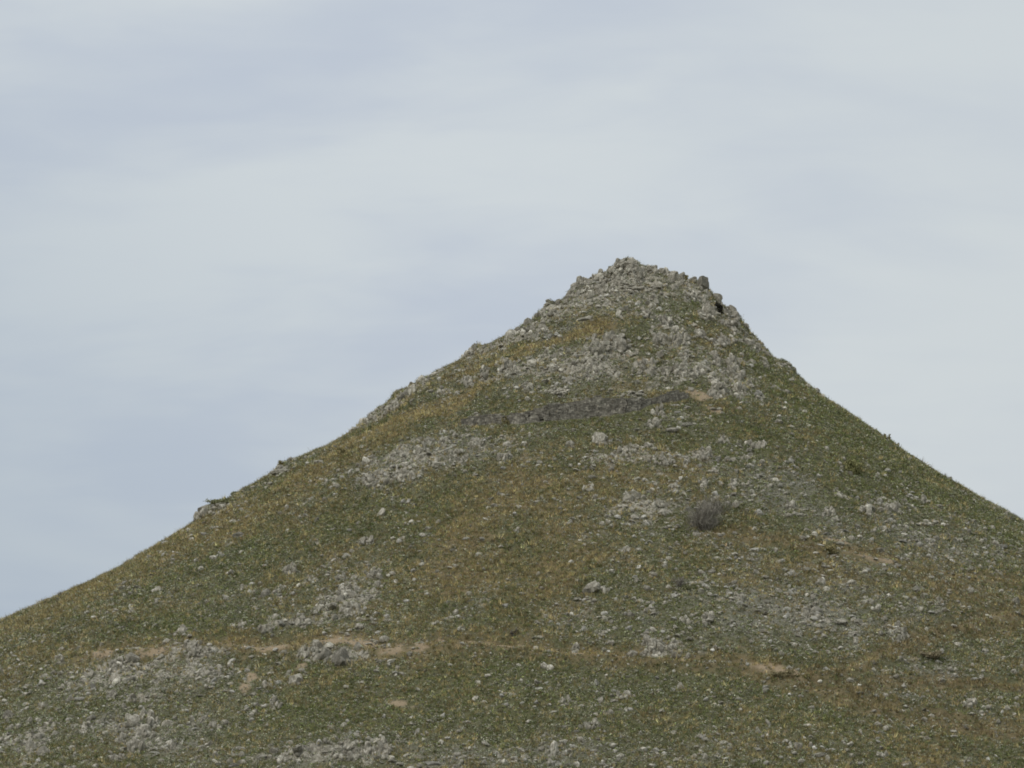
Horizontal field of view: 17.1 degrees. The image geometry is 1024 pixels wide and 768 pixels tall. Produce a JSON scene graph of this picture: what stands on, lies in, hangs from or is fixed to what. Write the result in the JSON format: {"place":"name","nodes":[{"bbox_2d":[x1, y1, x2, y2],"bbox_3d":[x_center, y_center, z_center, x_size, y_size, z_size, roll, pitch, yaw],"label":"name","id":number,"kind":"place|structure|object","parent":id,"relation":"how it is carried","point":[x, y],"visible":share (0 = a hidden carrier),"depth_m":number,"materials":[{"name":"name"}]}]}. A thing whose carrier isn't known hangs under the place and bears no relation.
{"place":"outdoors","nodes":[
{"label":"outdoors","id":0,"kind":"place"},
{"bbox_2d":[0,254,1023,767],"bbox_3d":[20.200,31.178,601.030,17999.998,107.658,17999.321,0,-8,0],"label":"ground","id":1,"kind":"structure","parent":0,"point":[552,638],"depth_m":502.89,"materials":[{"name":"green plant"}]},
{"bbox_2d":[25,739,36,755],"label":"rock outcrop","id":2,"kind":"object","parent":1,"relation":"on","point":[29,746],"visible":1,"depth_m":477.88,"materials":[{"name":"stone"}]},
{"bbox_2d":[107,750,124,761],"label":"rock outcrop","id":3,"kind":"object","parent":1,"relation":"on","point":[112,757],"visible":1,"depth_m":470.74,"materials":[{"name":"stone"}]},
{"bbox_2d":[107,656,127,672],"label":"rock outcrop","id":4,"kind":"object","parent":1,"relation":"on","point":[120,661],"visible":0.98,"depth_m":503.57,"materials":[{"name":"stone"}]},
{"bbox_2d":[115,723,128,743],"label":"rock outcrop","id":5,"kind":"object","parent":1,"relation":"on","point":[122,735],"visible":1,"depth_m":476.17,"materials":[{"name":"stone"}]},
{"bbox_2d":[125,652,140,662],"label":"boulder","id":6,"kind":"object","parent":1,"relation":"on","point":[133,657],"visible":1,"depth_m":503.30,"materials":[{"name":"stone"}]},
{"bbox_2d":[124,736,144,753],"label":"rock outcrop","id":7,"kind":"object","parent":1,"relation":"on","point":[141,745],"visible":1,"depth_m":472.05,"materials":[{"name":"stone"}]},
{"bbox_2d":[127,707,160,739],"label":"rock outcrop","id":8,"kind":"object","parent":1,"relation":"on","point":[142,729],"visible":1,"depth_m":478.27,"materials":[{"name":"stone"}]},
{"bbox_2d":[162,739,178,749],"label":"rock outcrop","id":9,"kind":"object","parent":1,"relation":"on","point":[171,745],"visible":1,"depth_m":470.90,"materials":[{"name":"stone"}]},
{"bbox_2d":[181,639,202,660],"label":"rock outcrop","id":10,"kind":"object","parent":1,"relation":"on","point":[191,646],"visible":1,"depth_m":500.41,"materials":[{"name":"stone"}]},
{"bbox_2d":[195,666,219,682],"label":"rock outcrop","id":11,"kind":"object","parent":1,"relation":"on","point":[202,672],"visible":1,"depth_m":492.05,"materials":[{"name":"stone"}]},
{"bbox_2d":[205,497,238,503],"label":"shrub","id":12,"kind":"object","parent":1,"relation":"on","point":[223,500],"visible":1,"depth_m":574.96,"materials":[{"name":"plant"}]},
{"bbox_2d":[258,624,274,633],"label":"rock outcrop","id":13,"kind":"object","parent":1,"relation":"on","point":[265,629],"visible":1,"depth_m":503.32,"materials":[{"name":"stone"}]},
{"bbox_2d":[269,695,282,709],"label":"rock outcrop","id":14,"kind":"object","parent":1,"relation":"on","point":[274,699],"visible":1,"depth_m":477.72,"materials":[{"name":"stone"}]},
{"bbox_2d":[270,466,292,476],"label":"rock ledge","id":15,"kind":"object","parent":1,"relation":"on","point":[280,469],"visible":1,"depth_m":577.51,"materials":[{"name":"stone"}]},
{"bbox_2d":[282,562,296,574],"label":"rock outcrop","id":16,"kind":"object","parent":1,"relation":"on","point":[292,570],"visible":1,"depth_m":523.97,"materials":[{"name":"stone"}]},
{"bbox_2d":[288,673,302,685],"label":"boulder","id":17,"kind":"object","parent":1,"relation":"on","point":[297,678],"visible":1,"depth_m":483.25,"materials":[{"name":"stone"}]},
{"bbox_2d":[292,745,302,756],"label":"boulder","id":18,"kind":"object","parent":1,"relation":"on","point":[297,751],"visible":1,"depth_m":460.06,"materials":[{"name":"stone"}]},
{"bbox_2d":[292,612,311,628],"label":"rock outcrop","id":19,"kind":"object","parent":1,"relation":"on","point":[306,622],"visible":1,"depth_m":503.33,"materials":[{"name":"stone"}]},
{"bbox_2d":[296,639,321,663],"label":"rock outcrop","id":20,"kind":"object","parent":1,"relation":"on","point":[316,646],"visible":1,"depth_m":491.27,"materials":[{"name":"stone"}]},
{"bbox_2d":[311,600,328,616],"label":"rock outcrop","id":21,"kind":"object","parent":1,"relation":"on","point":[320,606],"visible":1,"depth_m":506.49,"materials":[{"name":"stone"}]},
{"bbox_2d":[320,646,331,661],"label":"rock block","id":22,"kind":"object","parent":1,"relation":"on","point":[325,653],"visible":1,"depth_m":489.87,"materials":[{"name":"stone"}]},
{"bbox_2d":[331,648,352,666],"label":"rock block","id":23,"kind":"object","parent":1,"relation":"on","point":[340,656],"visible":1,"depth_m":486.80,"materials":[{"name":"stone"}]},
{"bbox_2d":[338,744,355,761],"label":"rock outcrop","id":24,"kind":"object","parent":1,"relation":"on","point":[348,754],"visible":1,"depth_m":458.52,"materials":[{"name":"stone"}]},
{"bbox_2d":[335,583,359,597],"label":"rock outcrop","id":25,"kind":"object","parent":1,"relation":"on","point":[344,591],"visible":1,"depth_m":510.67,"materials":[{"name":"stone"}]},
{"bbox_2d":[337,601,363,619],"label":"rock outcrop","id":26,"kind":"object","parent":1,"relation":"on","point":[354,605],"visible":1,"depth_m":504.56,"materials":[{"name":"stone"}]},
{"bbox_2d":[356,535,373,544],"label":"rock outcrop","id":27,"kind":"object","parent":1,"relation":"on","point":[369,540],"visible":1,"depth_m":527.37,"materials":[{"name":"stone"}]},
{"bbox_2d":[360,473,377,487],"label":"rock outcrop","id":28,"kind":"object","parent":1,"relation":"on","point":[371,477],"visible":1,"depth_m":546.32,"materials":[{"name":"stone"}]},
{"bbox_2d":[366,566,382,578],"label":"rock outcrop","id":29,"kind":"object","parent":1,"relation":"on","point":[378,572],"visible":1,"depth_m":514.90,"materials":[{"name":"stone"}]},
{"bbox_2d":[362,736,393,759],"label":"rock outcrop","id":30,"kind":"object","parent":1,"relation":"on","point":[382,742],"visible":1,"depth_m":459.42,"materials":[{"name":"stone"}]},
{"bbox_2d":[395,466,415,479],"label":"rock outcrop","id":31,"kind":"object","parent":1,"relation":"on","point":[400,473],"visible":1,"depth_m":544.12,"materials":[{"name":"stone"}]},
{"bbox_2d":[414,441,429,459],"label":"rock outcrop","id":32,"kind":"object","parent":1,"relation":"on","point":[419,450],"visible":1,"depth_m":550.25,"materials":[{"name":"stone"}]},
{"bbox_2d":[448,448,468,464],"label":"rock outcrop","id":33,"kind":"object","parent":1,"relation":"on","point":[460,451],"visible":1,"depth_m":545.36,"materials":[{"name":"stone"}]},
{"bbox_2d":[459,375,475,388],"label":"rock outcrop","id":34,"kind":"object","parent":1,"relation":"on","point":[466,380],"visible":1,"depth_m":574.44,"materials":[{"name":"stone"}]},
{"bbox_2d":[460,414,503,425],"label":"stone wall","id":35,"kind":"structure","parent":1,"relation":"on","point":[486,419],"depth_m":557.67,"materials":[{"name":"grey stone"}]},
{"bbox_2d":[478,365,489,379],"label":"rock outcrop","id":36,"kind":"object","parent":1,"relation":"on","point":[486,374],"visible":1,"depth_m":575.36,"materials":[{"name":"stone"}]},
{"bbox_2d":[496,450,512,460],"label":"rock outcrop","id":37,"kind":"object","parent":1,"relation":"on","point":[507,455],"visible":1,"depth_m":542.41,"materials":[{"name":"stone"}]},
{"bbox_2d":[8,265,1007,766],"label":"broken bedrock","id":38,"kind":"structure","parent":1,"relation":"on","point":[552,309],"depth_m":550.11,"materials":[{"name":"stone"}]},
{"bbox_2d":[499,360,518,379],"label":"rock outcrop","id":39,"kind":"object","parent":1,"relation":"on","point":[512,367],"visible":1,"depth_m":573.28,"materials":[{"name":"stone"}]},
{"bbox_2d":[0,256,1023,767],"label":"grey scrub","id":40,"kind":"object","parent":1,"relation":"on","point":[316,584],"visible":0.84,"depth_m":512.13,"materials":[{"name":"green plant"}]},
{"bbox_2d":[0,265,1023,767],"bbox_3d":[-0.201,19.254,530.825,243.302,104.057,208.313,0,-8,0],"label":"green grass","id":41,"kind":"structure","parent":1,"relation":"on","point":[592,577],"depth_m":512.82,"materials":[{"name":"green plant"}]},
{"bbox_2d":[0,258,1023,767],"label":"rubble","id":42,"kind":"object","parent":1,"relation":"on","point":[646,588],"visible":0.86,"depth_m":509.78,"materials":[{"name":"stone"}]},
{"bbox_2d":[0,260,1023,767],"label":"stone chips","id":43,"kind":"object","parent":1,"relation":"on","point":[786,616],"visible":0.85,"depth_m":510.54,"materials":[{"name":"stone"}]},
{"bbox_2d":[520,324,539,341],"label":"rock outcrop","id":44,"kind":"object","parent":1,"relation":"on","point":[523,332],"visible":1,"depth_m":586.21,"materials":[{"name":"stone"}]},
{"bbox_2d":[536,324,548,335],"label":"rock outcrop","id":45,"kind":"object","parent":1,"relation":"on","point":[543,328],"visible":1,"depth_m":584.95,"materials":[{"name":"stone"}]},
{"bbox_2d":[545,741,558,756],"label":"rock outcrop","id":46,"kind":"object","parent":1,"relation":"on","point":[554,745],"visible":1,"depth_m":457.20,"materials":[{"name":"stone"}]},
{"bbox_2d":[540,364,565,372],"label":"rock ledge","id":47,"kind":"object","parent":1,"relation":"on","point":[558,368],"visible":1,"depth_m":569.71,"materials":[{"name":"stone"}]},
{"bbox_2d":[547,387,570,395],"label":"rock ledge","id":48,"kind":"object","parent":1,"relation":"on","point":[559,391],"visible":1,"depth_m":562.13,"materials":[{"name":"stone"}]},
{"bbox_2d":[504,395,650,424],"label":"stone wall","id":49,"kind":"structure","parent":1,"relation":"on","point":[598,405],"depth_m":553.80,"materials":[{"name":"grey stone"}]},
{"bbox_2d":[579,356,600,377],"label":"rock outcrop","id":50,"kind":"object","parent":1,"relation":"on","point":[589,367],"visible":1,"depth_m":566.63,"materials":[{"name":"stone"}]},
{"bbox_2d":[582,580,599,593],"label":"boulder","id":51,"kind":"object","parent":1,"relation":"on","point":[594,586],"visible":1,"depth_m":501.00,"materials":[{"name":"stone"}]},
{"bbox_2d":[582,718,601,729],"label":"rock outcrop","id":52,"kind":"object","parent":1,"relation":"on","point":[588,725],"visible":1,"depth_m":463.65,"materials":[{"name":"stone"}]},
{"bbox_2d":[584,333,600,349],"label":"rock outcrop","id":53,"kind":"object","parent":1,"relation":"on","point":[596,342],"visible":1,"depth_m":575.10,"materials":[{"name":"stone"}]},
{"bbox_2d":[589,345,604,356],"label":"rock outcrop","id":54,"kind":"object","parent":1,"relation":"on","point":[598,349],"visible":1,"depth_m":570.91,"materials":[{"name":"stone"}]},
{"bbox_2d":[591,432,607,445],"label":"boulder","id":55,"kind":"object","parent":1,"relation":"on","point":[597,437],"visible":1,"depth_m":544.06,"materials":[{"name":"stone"}]},
{"bbox_2d":[595,282,613,293],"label":"rock outcrop","id":56,"kind":"object","parent":1,"relation":"on","point":[600,288],"visible":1,"depth_m":598.69,"materials":[{"name":"stone"}]},
{"bbox_2d":[602,330,619,351],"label":"rock outcrop","id":57,"kind":"object","parent":1,"relation":"on","point":[608,336],"visible":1,"depth_m":574.18,"materials":[{"name":"stone"}]},
{"bbox_2d":[609,267,626,285],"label":"rock outcrop","id":58,"kind":"object","parent":1,"relation":"on","point":[615,276],"visible":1,"depth_m":601.06,"materials":[{"name":"stone"}]},
{"bbox_2d":[615,336,626,350],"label":"boulder","id":59,"kind":"object","parent":1,"relation":"on","point":[621,344],"visible":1,"depth_m":573.05,"materials":[{"name":"stone"}]},
{"bbox_2d":[616,690,634,699],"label":"rock outcrop","id":60,"kind":"object","parent":1,"relation":"on","point":[620,695],"visible":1,"depth_m":472.11,"materials":[{"name":"stone"}]},
{"bbox_2d":[613,257,638,271],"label":"rock outcrop","id":61,"kind":"object","parent":1,"relation":"on","point":[618,261],"visible":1,"depth_m":605.45,"materials":[{"name":"stone"}]},
{"bbox_2d":[614,443,644,456],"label":"rock outcrop","id":62,"kind":"object","parent":1,"relation":"on","point":[620,449],"visible":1,"depth_m":540.94,"materials":[{"name":"stone"}]},
{"bbox_2d":[620,282,641,293],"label":"rock ledge","id":63,"kind":"object","parent":1,"relation":"on","point":[628,289],"visible":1,"depth_m":597.84,"materials":[{"name":"stone"}]},
{"bbox_2d":[622,489,640,503],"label":"rock outcrop","id":64,"kind":"object","parent":1,"relation":"on","point":[628,497],"visible":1,"depth_m":525.47,"materials":[{"name":"stone"}]},
{"bbox_2d":[626,390,646,397],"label":"rock ledge","id":65,"kind":"object","parent":1,"relation":"on","point":[636,394],"visible":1,"depth_m":558.73,"materials":[{"name":"stone"}]},
{"bbox_2d":[627,260,647,282],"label":"rock outcrop","id":66,"kind":"object","parent":1,"relation":"on","point":[640,271],"visible":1,"depth_m":602.16,"materials":[{"name":"stone"}]},
{"bbox_2d":[631,357,657,376],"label":"rock outcrop","id":67,"kind":"object","parent":1,"relation":"on","point":[639,364],"visible":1,"depth_m":567.10,"materials":[{"name":"stone"}]},
{"bbox_2d":[646,417,661,428],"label":"rock outcrop","id":68,"kind":"object","parent":1,"relation":"on","point":[654,422],"visible":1,"depth_m":548.96,"materials":[{"name":"stone"}]},
{"bbox_2d":[639,634,674,657],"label":"rock outcrop","id":69,"kind":"object","parent":1,"relation":"on","point":[651,643],"visible":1,"depth_m":485.13,"materials":[{"name":"stone"}]},
{"bbox_2d":[650,403,664,415],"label":"rock outcrop","id":70,"kind":"object","parent":1,"relation":"on","point":[656,412],"visible":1,"depth_m":552.30,"materials":[{"name":"stone"}]},
{"bbox_2d":[644,451,674,466],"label":"rock outcrop","id":71,"kind":"object","parent":1,"relation":"on","point":[662,457],"visible":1,"depth_m":537.13,"materials":[{"name":"stone"}]},
{"bbox_2d":[651,498,667,508],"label":"rock outcrop","id":72,"kind":"object","parent":1,"relation":"on","point":[658,502],"visible":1,"depth_m":523.36,"materials":[{"name":"stone"}]},
{"bbox_2d":[652,331,667,347],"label":"rock outcrop","id":73,"kind":"object","parent":1,"relation":"on","point":[656,337],"visible":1,"depth_m":575.80,"materials":[{"name":"stone"}]},
{"bbox_2d":[659,314,672,326],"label":"rock outcrop","id":74,"kind":"object","parent":1,"relation":"on","point":[664,319],"visible":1,"depth_m":583.00,"materials":[{"name":"stone"}]},
{"bbox_2d":[650,390,688,403],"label":"stone wall","id":75,"kind":"structure","parent":1,"relation":"on","point":[674,395],"depth_m":557.53,"materials":[{"name":"grey stone"}]},
{"bbox_2d":[668,270,678,283],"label":"rock block","id":76,"kind":"object","parent":1,"relation":"on","point":[673,275],"visible":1,"depth_m":602.50,"materials":[{"name":"stone"}]},
{"bbox_2d":[669,328,691,347],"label":"rock outcrop","id":77,"kind":"object","parent":1,"relation":"on","point":[676,339],"visible":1,"depth_m":578.20,"materials":[{"name":"stone"}]},
{"bbox_2d":[671,359,691,378],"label":"rock outcrop","id":78,"kind":"object","parent":1,"relation":"on","point":[676,368],"visible":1,"depth_m":566.44,"materials":[{"name":"stone"}]},
{"bbox_2d":[677,349,691,362],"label":"rock outcrop","id":79,"kind":"object","parent":1,"relation":"on","point":[685,356],"visible":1,"depth_m":572.39,"materials":[{"name":"stone"}]},
{"bbox_2d":[688,365,699,378],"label":"rock outcrop","id":80,"kind":"object","parent":1,"relation":"on","point":[695,373],"visible":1,"depth_m":566.48,"materials":[{"name":"stone"}]},
{"bbox_2d":[696,276,708,290],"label":"rock block","id":81,"kind":"object","parent":1,"relation":"on","point":[702,282],"visible":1,"depth_m":602.15,"materials":[{"name":"stone"}]},
{"bbox_2d":[681,491,724,532],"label":"shrub","id":82,"kind":"object","parent":1,"relation":"on","point":[706,518],"visible":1,"depth_m":519.17,"materials":[{"name":"grey plant"}]},
{"bbox_2d":[699,446,712,461],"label":"rock outcrop","id":83,"kind":"object","parent":1,"relation":"on","point":[704,455],"visible":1,"depth_m":540.27,"materials":[{"name":"stone"}]},
{"bbox_2d":[697,301,716,321],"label":"rock outcrop","id":84,"kind":"object","parent":1,"relation":"on","point":[708,310],"visible":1,"depth_m":591.73,"materials":[{"name":"stone"}]},
{"bbox_2d":[701,611,714,624],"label":"rock outcrop","id":85,"kind":"object","parent":1,"relation":"on","point":[710,614],"visible":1,"depth_m":493.07,"materials":[{"name":"stone"}]},
{"bbox_2d":[709,350,722,367],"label":"rock outcrop","id":86,"kind":"object","parent":1,"relation":"on","point":[716,358],"visible":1,"depth_m":575.55,"materials":[{"name":"stone"}]},
{"bbox_2d":[706,378,726,399],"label":"rock outcrop","id":87,"kind":"object","parent":1,"relation":"on","point":[716,384],"visible":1,"depth_m":562.55,"materials":[{"name":"stone"}]},
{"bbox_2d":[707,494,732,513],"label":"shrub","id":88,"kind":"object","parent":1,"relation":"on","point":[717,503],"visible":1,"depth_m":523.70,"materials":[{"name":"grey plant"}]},
{"bbox_2d":[711,332,731,347],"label":"rock outcrop","id":89,"kind":"object","parent":1,"relation":"on","point":[722,339],"visible":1,"depth_m":584.24,"materials":[{"name":"stone"}]},
{"bbox_2d":[724,319,740,332],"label":"rock outcrop","id":90,"kind":"object","parent":1,"relation":"on","point":[732,322],"visible":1,"depth_m":592.59,"materials":[{"name":"stone"}]},
{"bbox_2d":[729,478,739,490],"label":"rock outcrop","id":91,"kind":"object","parent":1,"relation":"on","point":[733,483],"visible":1,"depth_m":532.67,"materials":[{"name":"stone"}]},
{"bbox_2d":[725,353,744,380],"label":"rock outcrop","id":92,"kind":"object","parent":1,"relation":"on","point":[733,368],"visible":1,"depth_m":574.19,"materials":[{"name":"stone"}]},
{"bbox_2d":[733,380,747,399],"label":"rock outcrop","id":93,"kind":"object","parent":1,"relation":"on","point":[738,385],"visible":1,"depth_m":565.22,"materials":[{"name":"stone"}]},
{"bbox_2d":[744,338,760,350],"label":"rock outcrop","id":94,"kind":"object","parent":1,"relation":"on","point":[750,341],"visible":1,"depth_m":591.94,"materials":[{"name":"stone"}]},
{"bbox_2d":[744,439,766,448],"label":"rock outcrop","id":95,"kind":"object","parent":1,"relation":"on","point":[758,445],"visible":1,"depth_m":546.65,"materials":[{"name":"stone"}]},
{"bbox_2d":[770,668,795,677],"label":"shrub","id":96,"kind":"object","parent":1,"relation":"on","point":[787,672],"visible":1,"depth_m":476.91,"materials":[{"name":"plant"}]},
{"bbox_2d":[798,606,814,617],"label":"rock outcrop","id":97,"kind":"object","parent":1,"relation":"on","point":[806,613],"visible":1,"depth_m":496.29,"materials":[{"name":"stone"}]},
{"bbox_2d":[842,458,865,473],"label":"shrub","id":98,"kind":"object","parent":1,"relation":"on","point":[853,465],"visible":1,"depth_m":547.26,"materials":[{"name":"green plant"}]},
{"bbox_2d":[859,503,872,515],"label":"rock outcrop","id":99,"kind":"object","parent":1,"relation":"on","point":[869,509],"visible":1,"depth_m":533.41,"materials":[{"name":"stone"}]},
{"bbox_2d":[887,620,909,642],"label":"rock outcrop","id":100,"kind":"object","parent":1,"relation":"on","point":[904,631],"visible":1,"depth_m":495.35,"materials":[{"name":"stone"}]},
{"bbox_2d":[919,649,941,659],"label":"shrub","id":101,"kind":"object","parent":1,"relation":"on","point":[936,654],"visible":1,"depth_m":489.24,"materials":[{"name":"plant"}]},
{"bbox_2d":[963,697,976,707],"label":"rock outcrop","id":102,"kind":"object","parent":1,"relation":"on","point":[971,702],"visible":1,"depth_m":478.20,"materials":[{"name":"stone"}]},
{"bbox_2d":[0,0,1023,617],"label":"sky","id":103,"kind":"structure","parent":0,"point":[231,230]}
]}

